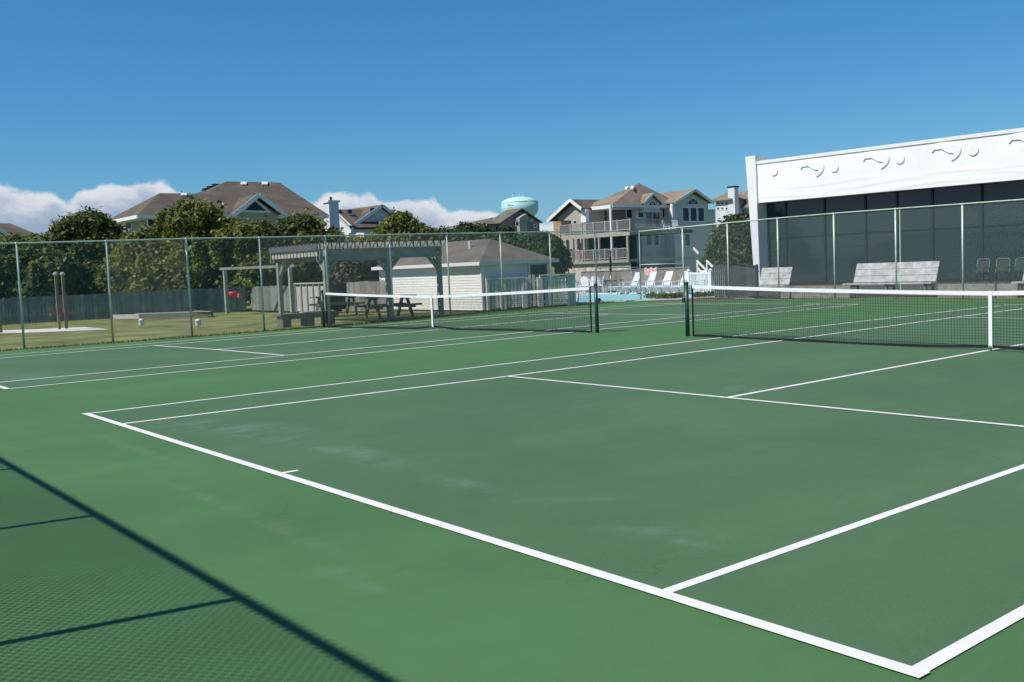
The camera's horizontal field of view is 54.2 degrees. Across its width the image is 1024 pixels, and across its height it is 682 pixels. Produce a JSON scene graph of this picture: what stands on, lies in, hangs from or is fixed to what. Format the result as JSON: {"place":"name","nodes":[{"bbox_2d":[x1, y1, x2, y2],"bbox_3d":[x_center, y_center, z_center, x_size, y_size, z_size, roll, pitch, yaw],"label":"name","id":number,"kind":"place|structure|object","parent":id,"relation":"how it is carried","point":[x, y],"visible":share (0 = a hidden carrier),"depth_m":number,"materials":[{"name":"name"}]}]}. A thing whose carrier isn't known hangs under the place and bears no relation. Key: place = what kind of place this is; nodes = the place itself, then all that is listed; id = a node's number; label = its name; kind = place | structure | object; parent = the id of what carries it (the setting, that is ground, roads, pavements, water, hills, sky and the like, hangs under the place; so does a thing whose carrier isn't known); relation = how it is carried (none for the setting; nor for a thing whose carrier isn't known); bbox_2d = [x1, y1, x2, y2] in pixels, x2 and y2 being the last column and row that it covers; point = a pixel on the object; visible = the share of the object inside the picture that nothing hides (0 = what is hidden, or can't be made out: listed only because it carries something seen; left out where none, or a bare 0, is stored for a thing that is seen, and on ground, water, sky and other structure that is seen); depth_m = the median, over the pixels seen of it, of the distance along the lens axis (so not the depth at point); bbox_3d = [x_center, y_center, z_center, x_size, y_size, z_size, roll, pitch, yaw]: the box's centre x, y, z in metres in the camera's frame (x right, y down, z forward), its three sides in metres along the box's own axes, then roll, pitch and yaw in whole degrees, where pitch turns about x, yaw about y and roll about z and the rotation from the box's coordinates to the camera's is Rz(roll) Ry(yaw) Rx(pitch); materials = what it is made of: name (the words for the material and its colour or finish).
{"place":"outdoors","nodes":[
{"label":"outdoors","id":0,"kind":"place"},
{"bbox_2d":[0,266,1023,350],"bbox_3d":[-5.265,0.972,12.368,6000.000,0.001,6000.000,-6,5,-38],"label":"ground","id":1,"kind":"structure","parent":0,"point":[94,335],"depth_m":35.99,"materials":[{"name":"green plant"}]},
{"bbox_2d":[0,223,34,235],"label":"house","id":2,"kind":"structure","parent":1,"relation":"on","point":[5,228],"depth_m":88.84,"materials":[{"name":"brown"}]},
{"bbox_2d":[0,231,46,245],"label":"distant tree","id":3,"kind":"object","parent":1,"relation":"on","point":[31,237],"visible":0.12,"depth_m":74.03,"materials":[{"name":"green plant"}]},
{"bbox_2d":[0,235,88,311],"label":"tree","id":4,"kind":"object","parent":1,"relation":"on","point":[55,267],"visible":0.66,"depth_m":49.05,"materials":[{"name":"green plant"}]},
{"bbox_2d":[3,327,103,332],"bbox_3d":[-18.187,-0.396,38.003,7.424,0.001,2.870,-2,4,6],"label":"sand patch","id":5,"kind":"object","parent":1,"relation":"on","point":[48,330],"visible":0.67,"depth_m":37.76,"materials":[{"name":"beige sand"}]},
{"bbox_2d":[50,272,74,328],"bbox_3d":[-16.732,-1.515,37.250,0.865,2.118,0.278,-6,5,-38],"label":"post pair","id":6,"kind":"object","parent":5,"relation":"on","point":[63,297],"visible":0.85,"depth_m":37.19},
{"bbox_2d":[38,205,130,311],"bbox_3d":[-22.584,-4.303,52.898,5.452,5.873,5.319,-6,5,-38],"label":"tree","id":7,"kind":"object","parent":1,"relation":"on","point":[83,225],"visible":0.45,"depth_m":51.90,"materials":[{"name":"green plant"}]},
{"bbox_2d":[0,287,246,324],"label":"wooden fence","id":8,"kind":"object","parent":1,"relation":"on","point":[81,303],"visible":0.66,"depth_m":45.54,"materials":[{"name":"grey wood"}]},
{"bbox_2d":[88,221,173,299],"bbox_3d":[-18.631,-3.851,50.758,5.672,4.959,4.071,-3,4,-5],"label":"tree","id":9,"kind":"object","parent":1,"relation":"on","point":[141,232],"visible":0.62,"depth_m":49.76,"materials":[{"name":"green plant"}]},
{"bbox_2d":[113,310,212,318],"bbox_3d":[-15.615,-1.221,45.506,4.029,0.232,5.871,-6,5,-38],"label":"sandbox","id":10,"kind":"object","parent":1,"relation":"on","point":[126,316],"visible":0.86,"depth_m":44.21,"materials":[{"name":"beige sand"}]},
{"bbox_2d":[152,191,239,304],"bbox_3d":[-16.063,-4.547,50.685,4.588,6.134,4.791,-6,5,-38],"label":"tree","id":11,"kind":"object","parent":1,"relation":"on","point":[184,218],"visible":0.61,"depth_m":49.50,"materials":[{"name":"green plant"}]},
{"bbox_2d":[188,233,202,261],"bbox_3d":[-15.407,-4.547,48.775,0.786,1.452,0.778,-6,5,-38],"label":"hanging vine","id":12,"kind":"object","parent":11,"relation":"hanging from","point":[198,250],"visible":0.8,"depth_m":48.66,"materials":[{"name":"green plant"}]},
{"bbox_2d":[111,181,328,301],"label":"house","id":13,"kind":"structure","parent":1,"relation":"on","point":[249,200],"depth_m":82.64,"materials":[{"name":"brown"}]},
{"bbox_2d":[147,219,154,226],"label":"window","id":14,"kind":"structure","parent":13,"relation":"in","point":[149,221],"depth_m":77.18,"materials":[{"name":"black glass"}]},
{"bbox_2d":[242,200,270,212],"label":"triangular window","id":15,"kind":"structure","parent":13,"relation":"in","point":[256,206],"depth_m":81.74,"materials":[{"name":"black glass"}]},
{"bbox_2d":[200,214,286,305],"bbox_3d":[-13.263,-3.924,49.939,4.430,4.771,4.371,-6,5,-38],"label":"tree","id":16,"kind":"object","parent":1,"relation":"on","point":[257,228],"visible":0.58,"depth_m":48.97,"materials":[{"name":"green plant"}]},
{"bbox_2d":[208,234,227,270],"bbox_3d":[-14.342,-4.304,48.833,0.956,1.830,0.794,-6,5,-38],"label":"hanging vine","id":17,"kind":"object","parent":16,"relation":"hanging from","point":[216,252],"visible":0.83,"depth_m":48.72,"materials":[{"name":"green plant"}]},
{"bbox_2d":[232,240,246,263],"bbox_3d":[-13.185,-4.414,48.831,0.812,1.416,0.730,-1,5,24],"label":"hanging vine","id":18,"kind":"object","parent":16,"relation":"hanging from","point":[241,248],"visible":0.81,"depth_m":48.68,"materials":[{"name":"green plant"}]},
{"bbox_2d":[219,264,294,313],"bbox_3d":[-11.442,-2.326,45.097,4.090,2.119,0.204,-1,5,22],"label":"swing frame","id":19,"kind":"object","parent":1,"relation":"on","point":[290,278],"visible":0.71,"depth_m":45.08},
{"bbox_2d":[229,270,241,297],"bbox_3d":[-12.667,-2.601,45.568,0.465,1.260,0.550,-6,5,-38],"label":"baby swing","id":20,"kind":"object","parent":19,"relation":"hanging from","point":[235,294],"visible":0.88,"depth_m":45.51,"materials":[{"name":"red plastic"}]},
{"bbox_2d":[250,285,295,311],"bbox_3d":[-11.064,-1.995,46.554,0.144,1.210,5.371,-6,5,-36],"label":"wooden fence","id":21,"kind":"object","parent":1,"relation":"on","point":[273,297],"visible":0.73,"depth_m":46.85,"materials":[{"name":"grey wood"}]},
{"bbox_2d":[265,206,344,286],"bbox_3d":[-10.903,-4.259,50.954,3.767,5.093,5.209,-26,24,-80],"label":"tree","id":22,"kind":"object","parent":1,"relation":"on","point":[302,224],"visible":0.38,"depth_m":50.23,"materials":[{"name":"green plant"}]},
{"bbox_2d":[274,311,338,327],"bbox_3d":[-6.521,-0.694,31.809,1.993,0.420,0.530,-6,5,-38],"label":"bench","id":23,"kind":"object","parent":1,"relation":"on","point":[281,320],"visible":0.64,"depth_m":31.55,"materials":[{"name":"grey wood"}]},
{"bbox_2d":[293,282,323,311],"bbox_3d":[-8.651,-1.876,43.108,0.140,1.280,2.959,-6,5,-38],"label":"wooden fence","id":24,"kind":"object","parent":1,"relation":"on","point":[305,302],"visible":0.52,"depth_m":43.37,"materials":[{"name":"grey wood"}]},
{"bbox_2d":[308,295,363,314],"bbox_3d":[-6.901,-1.397,39.314,1.850,0.770,1.510,-5,5,-28],"label":"picnic table","id":25,"kind":"object","parent":1,"relation":"on","point":[336,303],"visible":0.61,"depth_m":39.18,"materials":[{"name":"wood"}]},
{"bbox_2d":[330,284,345,311],"bbox_3d":[-7.480,-1.838,42.654,0.612,1.168,0.620,-6,5,-38],"label":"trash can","id":26,"kind":"object","parent":1,"relation":"on","point":[335,299],"visible":0.48,"depth_m":42.45,"materials":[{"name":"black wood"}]},
{"bbox_2d":[321,260,379,292],"bbox_3d":[-7.587,-3.359,50.166,3.517,3.159,3.674,-6,5,-38],"label":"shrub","id":27,"kind":"object","parent":1,"relation":"on","point":[365,265],"visible":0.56,"depth_m":49.21,"materials":[{"name":"green plant"}]},
{"bbox_2d":[268,240,445,317],"bbox_3d":[-5.426,-2.136,35.523,4.905,2.650,4.135,-6,5,-38],"label":"pergola","id":28,"kind":"object","parent":1,"relation":"on","point":[377,245],"visible":0.77,"depth_m":34.41,"materials":[{"name":"grey wood"}]},
{"bbox_2d":[320,197,395,240],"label":"house","id":29,"kind":"structure","parent":1,"relation":"on","point":[360,221],"depth_m":100.23,"materials":[{"name":"white"}]},
{"bbox_2d":[347,281,386,310],"bbox_3d":[-5.947,-1.861,41.356,2.817,1.240,0.064,2,6,45],"label":"wooden fence","id":30,"kind":"object","parent":1,"relation":"on","point":[377,290],"visible":0.48,"depth_m":41.30,"materials":[{"name":"wood"}]},
{"bbox_2d":[356,297,421,318],"bbox_3d":[-4.329,-1.200,35.191,1.850,0.770,1.510,-5,5,-32],"label":"picnic table","id":31,"kind":"object","parent":1,"relation":"on","point":[377,306],"visible":0.54,"depth_m":35.00,"materials":[{"name":"brown wood"}]},
{"bbox_2d":[345,207,439,241],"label":"round tree","id":32,"kind":"object","parent":1,"relation":"on","point":[400,222],"visible":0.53,"depth_m":76.95,"materials":[{"name":"green plant"}]},
{"bbox_2d":[426,221,498,241],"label":"distant tree","id":33,"kind":"object","parent":1,"relation":"on","point":[462,227],"visible":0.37,"depth_m":98.83,"materials":[{"name":"green plant"}]},
{"bbox_2d":[371,239,559,309],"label":"shed","id":34,"kind":"structure","parent":1,"relation":"on","point":[514,253],"depth_m":39.21,"materials":[{"name":"white wood"}]},
{"bbox_2d":[528,263,548,306],"bbox_3d":[1.066,-2.210,39.344,0.990,1.676,0.027,-6,5,-38],"label":"door","id":35,"kind":"structure","parent":34,"relation":"in","point":[533,269],"depth_m":39.29,"materials":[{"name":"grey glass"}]},
{"bbox_2d":[445,208,542,235],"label":"house","id":36,"kind":"structure","parent":1,"relation":"on","point":[521,220],"depth_m":139.53,"materials":[{"name":"grey"}]},
{"bbox_2d":[485,278,502,309],"bbox_3d":[-0.658,-1.768,37.684,0.665,1.190,0.130,-4,5,-19],"label":"picket fence","id":37,"kind":"object","parent":1,"relation":"on","point":[493,281],"visible":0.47,"depth_m":37.65,"materials":[{"name":"grey wood"}]},
{"bbox_2d":[0,299,1023,681],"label":"court surface","id":38,"kind":"object","parent":1,"relation":"on","point":[128,555],"visible":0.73,"depth_m":5.30,"materials":[{"name":"green paint"}]},
{"bbox_2d":[0,230,641,347],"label":"chain link fence","id":39,"kind":"object","parent":38,"relation":"on","point":[189,281],"visible":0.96,"depth_m":30.45,"materials":[{"name":"metal"}]},
{"bbox_2d":[0,304,855,387],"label":"playing area","id":40,"kind":"object","parent":38,"relation":"on","point":[64,364],"visible":1,"depth_m":23.57,"materials":[{"name":"paint"}]},
{"bbox_2d":[0,303,857,388],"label":"court lines","id":41,"kind":"object","parent":40,"relation":"on","point":[2,387],"visible":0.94,"depth_m":23.29,"materials":[{"name":"white paint"}]},
{"bbox_2d":[320,283,602,332],"bbox_3d":[-1.867,-0.865,26.613,10.806,1.143,0.144,2,6,44],"label":"tennis net","id":42,"kind":"object","parent":38,"relation":"on","point":[596,298],"visible":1,"depth_m":25.91,"materials":[{"name":"black fabric"}]},
{"bbox_2d":[91,305,1023,665],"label":"playing area","id":43,"kind":"object","parent":38,"relation":"on","point":[657,487],"visible":0.86,"depth_m":8.11,"materials":[{"name":"paint"}]},
{"bbox_2d":[82,305,1023,677],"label":"court lines","id":44,"kind":"object","parent":43,"relation":"on","point":[954,649],"visible":1,"depth_m":5.49,"materials":[{"name":"white paint"}]},
{"bbox_2d":[637,297,733,301],"bbox_3d":[7.007,-1.655,39.735,4.616,0.001,2.604,1,5,35],"label":"mulch bed","id":45,"kind":"object","parent":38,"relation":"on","point":[722,298],"visible":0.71,"depth_m":39.31,"materials":[{"name":"brown soil"}]},
{"bbox_2d":[643,292,655,297],"bbox_3d":[5.918,-1.958,42.530,0.649,0.288,0.626,-6,5,-38],"label":"bed shrub","id":46,"kind":"object","parent":45,"relation":"on","point":[650,295],"visible":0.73,"depth_m":42.34,"materials":[{"name":"green plant"}]},
{"bbox_2d":[655,291,664,298],"bbox_3d":[6.096,-1.857,40.790,0.683,0.330,0.646,-6,5,-38],"label":"bed shrub","id":47,"kind":"object","parent":45,"relation":"on","point":[660,296],"visible":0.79,"depth_m":40.69,"materials":[{"name":"green plant"}]},
{"bbox_2d":[664,292,677,298],"bbox_3d":[6.376,-1.827,40.467,0.598,0.296,0.796,-4,5,-19],"label":"bed shrub","id":48,"kind":"object","parent":45,"relation":"on","point":[670,295],"visible":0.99,"depth_m":40.31,"materials":[{"name":"green plant"}]},
{"bbox_2d":[640,199,1023,298],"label":"chain link fence","id":49,"kind":"object","parent":38,"relation":"on","point":[962,232],"visible":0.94,"depth_m":34.62,"materials":[{"name":"metal"}]},
{"bbox_2d":[682,281,1023,350],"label":"tennis net","id":50,"kind":"object","parent":38,"relation":"on","point":[990,316],"visible":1,"depth_m":17.22,"materials":[{"name":"black fabric"}]},
{"bbox_2d":[503,277,524,308],"bbox_3d":[0.069,-1.819,37.942,0.861,1.190,0.130,-4,5,-19],"label":"picket fence","id":51,"kind":"object","parent":1,"relation":"on","point":[518,281],"visible":0.58,"depth_m":37.92,"materials":[{"name":"grey wood"}]},
{"bbox_2d":[501,193,537,215],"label":"water tower","id":52,"kind":"structure","parent":1,"relation":"on","point":[529,205],"depth_m":492.55,"materials":[{"name":"teal metal"}]},
{"bbox_2d":[476,223,573,278],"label":"distant tree","id":53,"kind":"object","parent":1,"relation":"on","point":[510,238],"visible":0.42,"depth_m":90.93,"materials":[{"name":"green plant"}]},
{"bbox_2d":[539,273,570,306],"bbox_3d":[1.654,-1.953,38.503,1.244,1.240,0.130,-4,5,-19],"label":"picket fence","id":54,"kind":"object","parent":1,"relation":"on","point":[567,277],"visible":0.62,"depth_m":38.49,"materials":[{"name":"grey wood"}]},
{"bbox_2d":[524,275,540,307],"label":"garden gate","id":55,"kind":"structure","parent":54,"relation":"attached to","point":[527,304],"depth_m":38.17,"materials":[{"name":"grey wood"}]},
{"bbox_2d":[569,273,575,304],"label":"picket fence","id":56,"kind":"object","parent":1,"relation":"on","point":[572,283],"visible":0.73,"depth_m":38.71,"materials":[{"name":"grey wood"}]},
{"bbox_2d":[547,183,714,280],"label":"house","id":57,"kind":"structure","parent":1,"relation":"on","point":[638,207],"depth_m":103.27,"materials":[{"name":"beige"}]},
{"bbox_2d":[626,209,631,218],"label":"window","id":58,"kind":"structure","parent":57,"relation":"in","point":[628,211],"depth_m":103.23,"materials":[{"name":"black glass"}]},
{"bbox_2d":[646,235,651,245],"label":"window","id":59,"kind":"structure","parent":57,"relation":"in","point":[650,239],"depth_m":104.32,"materials":[{"name":"grey glass"}]},
{"bbox_2d":[645,209,659,226],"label":"patio door","id":60,"kind":"structure","parent":57,"relation":"in","point":[647,215],"depth_m":104.55,"materials":[{"name":"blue glass"}]},
{"bbox_2d":[654,235,658,245],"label":"window","id":61,"kind":"structure","parent":57,"relation":"in","point":[656,237],"depth_m":105.02,"materials":[{"name":"grey glass"}]},
{"bbox_2d":[682,207,689,221],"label":"window","id":62,"kind":"structure","parent":57,"relation":"in","point":[685,210],"depth_m":105.62,"materials":[{"name":"black glass"}]},
{"bbox_2d":[684,233,690,246],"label":"window","id":63,"kind":"structure","parent":57,"relation":"in","point":[687,235],"depth_m":105.91,"materials":[{"name":"grey glass"}]},
{"bbox_2d":[688,198,698,204],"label":"arched window","id":64,"kind":"structure","parent":57,"relation":"in","point":[692,201],"depth_m":106.30,"materials":[{"name":"black glass"}]},
{"bbox_2d":[690,207,696,221],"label":"window","id":65,"kind":"structure","parent":57,"relation":"in","point":[693,210],"depth_m":106.37,"materials":[{"name":"black glass"}]},
{"bbox_2d":[697,207,704,221],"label":"window","id":66,"kind":"structure","parent":57,"relation":"in","point":[700,210],"depth_m":107.13,"materials":[{"name":"black glass"}]},
{"bbox_2d":[562,282,755,298],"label":"pool deck","id":67,"kind":"structure","parent":1,"relation":"on","point":[648,290],"depth_m":57.74,"materials":[{"name":"concrete"}]},
{"bbox_2d":[595,276,607,291],"bbox_3d":[4.679,-2.969,52.573,0.574,0.922,0.588,0,5,31],"label":"resin chair","id":68,"kind":"object","parent":67,"relation":"on","point":[604,281],"visible":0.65,"depth_m":52.43,"materials":[{"name":"white plastic"}]},
{"bbox_2d":[609,272,641,294],"bbox_3d":[5.689,-2.898,50.219,1.693,1.065,0.708,-5,5,-26],"label":"sun lounger","id":69,"kind":"object","parent":67,"relation":"on","point":[635,279],"visible":0.71,"depth_m":50.34,"materials":[{"name":"white plastic"}]},
{"bbox_2d":[581,267,689,286],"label":"wooden fence","id":70,"kind":"object","parent":67,"relation":"on","point":[628,275],"visible":0.47,"depth_m":65.36,"materials":[{"name":"white wood"}]},
{"bbox_2d":[644,267,657,276],"bbox_3d":[8.700,-4.321,62.609,0.866,0.621,0.080,0,5,26],"label":"pool towel","id":71,"kind":"object","parent":70,"relation":"hanging from","point":[647,271],"visible":0.67,"depth_m":62.64,"materials":[{"name":"pink fabric"}]},
{"bbox_2d":[623,272,657,294],"bbox_3d":[6.329,-2.850,49.209,1.693,1.065,0.708,-5,5,-26],"label":"sun lounger","id":72,"kind":"object","parent":67,"relation":"on","point":[653,275],"visible":0.75,"depth_m":49.28,"materials":[{"name":"white plastic"}]},
{"bbox_2d":[576,292,714,303],"bbox_3d":[6.011,-2.126,46.670,6.464,0.090,13.531,-2,4,4],"label":"pool coping","id":73,"kind":"object","parent":67,"relation":"on","point":[643,299],"visible":0.26,"depth_m":40.28,"materials":[{"name":"white concrete"}]},
{"bbox_2d":[576,276,588,293],"bbox_3d":[3.720,-2.959,52.983,0.587,0.922,0.575,0,5,35],"label":"resin chair","id":74,"kind":"object","parent":73,"relation":"on","point":[584,280],"visible":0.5,"depth_m":53.11,"materials":[{"name":"white plastic"}]},
{"bbox_2d":[582,276,593,293],"bbox_3d":[4.018,-2.937,52.517,0.574,0.922,0.588,-3,4,-9],"label":"resin chair","id":75,"kind":"object","parent":73,"relation":"on","point":[592,278],"visible":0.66,"depth_m":52.53,"materials":[{"name":"white plastic"}]},
{"bbox_2d":[686,268,712,291],"bbox_3d":[8.480,-2.707,45.298,0.185,1.152,2.559,-3,4,-14],"label":"vinyl fence","id":76,"kind":"object","parent":73,"relation":"on","point":[688,277],"visible":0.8,"depth_m":45.26,"materials":[{"name":"white plastic"}]},
{"bbox_2d":[641,271,673,293],"bbox_3d":[6.992,-2.800,48.161,1.693,1.065,0.708,-5,5,-30],"label":"sun lounger","id":77,"kind":"object","parent":67,"relation":"on","point":[667,276],"visible":0.7,"depth_m":48.32,"materials":[{"name":"white plastic"}]},
{"bbox_2d":[655,271,685,292],"bbox_3d":[7.618,-2.754,47.173,1.693,1.065,0.708,-4,5,-23],"label":"sun lounger","id":78,"kind":"object","parent":67,"relation":"on","point":[680,284],"visible":0.52,"depth_m":47.20,"materials":[{"name":"white plastic"}]},
{"bbox_2d":[672,270,707,292],"bbox_3d":[8.226,-2.708,46.211,1.693,1.065,0.708,-5,5,-26],"label":"sun lounger","id":79,"kind":"object","parent":67,"relation":"on","point":[690,286],"visible":0.25,"depth_m":46.22,"materials":[{"name":"white plastic"}]},
{"bbox_2d":[696,260,712,283],"bbox_3d":[10.711,-3.751,55.541,0.738,1.521,1.131,-2,4,-1],"label":"stair rail","id":80,"kind":"object","parent":67,"relation":"on","point":[698,269],"visible":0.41,"depth_m":55.90,"materials":[{"name":"white paint"}]},
{"bbox_2d":[695,206,752,280],"bbox_3d":[13.911,-5.998,61.810,4.884,4.860,4.381,-6,5,-38],"label":"corner tree","id":81,"kind":"object","parent":1,"relation":"on","point":[744,216],"visible":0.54,"depth_m":61.05,"materials":[{"name":"green plant"}]},
{"bbox_2d":[712,186,748,226],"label":"house","id":82,"kind":"structure","parent":1,"relation":"on","point":[731,200],"depth_m":116.98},
{"bbox_2d":[745,127,1023,284],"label":"glass building","id":83,"kind":"structure","parent":1,"relation":"on","point":[980,167],"depth_m":48.89,"materials":[{"name":"white paint"}]},
{"bbox_2d":[766,201,785,267],"bbox_3d":[14.351,-5.515,54.479,0.040,4.644,1.294,-6,6,-41],"label":"window pane","id":84,"kind":"structure","parent":83,"relation":"in","point":[774,209],"depth_m":54.41,"materials":[{"name":"black glass"}]},
{"bbox_2d":[787,198,824,281],"bbox_3d":[15.589,-5.465,53.092,0.040,4.644,2.226,-6,6,-41],"label":"window pane","id":85,"kind":"structure","parent":83,"relation":"in","point":[808,206],"depth_m":53.07,"materials":[{"name":"black glass"}]},
{"bbox_2d":[826,194,864,280],"bbox_3d":[17.126,-5.402,51.372,0.040,4.644,2.189,-6,6,-41],"label":"window pane","id":86,"kind":"structure","parent":83,"relation":"in","point":[853,202],"depth_m":51.36,"materials":[{"name":"black glass"}]},
{"bbox_2d":[866,192,895,275],"bbox_3d":[18.442,-5.348,49.898,0.040,4.644,1.565,-6,6,-41],"label":"window pane","id":87,"kind":"structure","parent":83,"relation":"in","point":[887,200],"depth_m":49.88,"materials":[{"name":"black glass"}]},
{"bbox_2d":[898,188,931,268],"bbox_3d":[19.590,-5.302,48.613,0.040,4.644,1.681,-6,6,-41],"label":"window pane","id":88,"kind":"structure","parent":83,"relation":"in","point":[921,197],"depth_m":48.55,"materials":[{"name":"black glass"}]},
{"bbox_2d":[934,184,980,278],"bbox_3d":[20.957,-5.246,47.082,0.040,4.644,2.225,-6,6,-41],"label":"window pane","id":89,"kind":"structure","parent":83,"relation":"in","point":[966,193],"depth_m":47.09,"materials":[{"name":"black glass"}]},
{"bbox_2d":[983,180,1023,277],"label":"window pane","id":90,"kind":"structure","parent":83,"relation":"in","point":[1010,190],"depth_m":45.47,"materials":[{"name":"black glass"}]},
{"bbox_2d":[781,283,1019,297],"bbox_3d":[13.091,-1.721,34.827,0.160,0.450,8.915,-6,5,-38],"label":"timber edging","id":91,"kind":"object","parent":1,"relation":"on","point":[1003,285],"visible":0.57,"depth_m":32.94,"materials":[{"name":"grey wood"}]},
{"bbox_2d":[0,0,1023,260],"label":"sky","id":92,"kind":"structure","parent":0,"point":[441,112],"materials":[{"name":"blue"}]},
{"bbox_2d":[578,294,690,301],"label":"pool water","id":93,"kind":"structure","parent":0,"point":[629,296],"depth_m":46.17,"materials":[{"name":"teal liquid"}]},
{"bbox_2d":[748,281,1023,298],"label":"patio","id":94,"kind":"structure","parent":0,"point":[871,287],"depth_m":43.15,"materials":[{"name":"grey concrete"}]},
{"bbox_2d":[713,263,758,296],"bbox_3d":[9.050,-2.456,40.402,1.820,1.330,0.111,0,5,25],"label":"picket fence","id":95,"kind":"object","parent":94,"relation":"on","point":[725,281],"visible":0.69,"depth_m":40.37,"materials":[{"name":"wood"}]},
{"bbox_2d":[759,267,792,287],"bbox_3d":[11.916,-2.835,45.858,0.874,1.046,1.918,-6,5,-38],"label":"park bench","id":96,"kind":"object","parent":94,"relation":"on","point":[781,275],"visible":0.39,"depth_m":45.94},
{"bbox_2d":[842,261,939,290],"bbox_3d":[14.248,-2.369,37.586,0.874,1.145,3.617,-6,5,-38],"label":"park bench","id":97,"kind":"object","parent":94,"relation":"on","point":[901,271],"visible":0.69,"depth_m":37.53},
{"bbox_2d":[899,210,901,288],"bbox_3d":[15.655,-3.682,40.357,0.055,3.217,0.055,-4,4,-16],"label":"fence post","id":98,"kind":"object","parent":94,"relation":"on","point":[900,238],"visible":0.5,"depth_m":40.30,"materials":[{"name":"metal"}]},
{"bbox_2d":[970,259,990,283],"bbox_3d":[20.341,-3.034,43.490,0.692,1.070,0.591,-6,5,-38],"label":"patio chair","id":99,"kind":"object","parent":94,"relation":"on","point":[985,265],"visible":0.77,"depth_m":43.54,"materials":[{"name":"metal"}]},
{"bbox_2d":[991,258,1010,282],"bbox_3d":[20.950,-3.014,42.880,0.591,1.070,0.692,2,6,43],"label":"patio chair","id":100,"kind":"object","parent":94,"relation":"on","point":[1004,266],"visible":0.75,"depth_m":43.01,"materials":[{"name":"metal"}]},
{"bbox_2d":[1007,257,1023,282],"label":"patio chair","id":101,"kind":"object","parent":94,"relation":"on","point":[1021,262],"visible":0.72,"depth_m":42.27,"materials":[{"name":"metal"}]},
{"bbox_2d":[1011,274,1023,290],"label":"park bench","id":102,"kind":"object","parent":94,"relation":"on","point":[1022,285],"visible":0.55,"depth_m":33.53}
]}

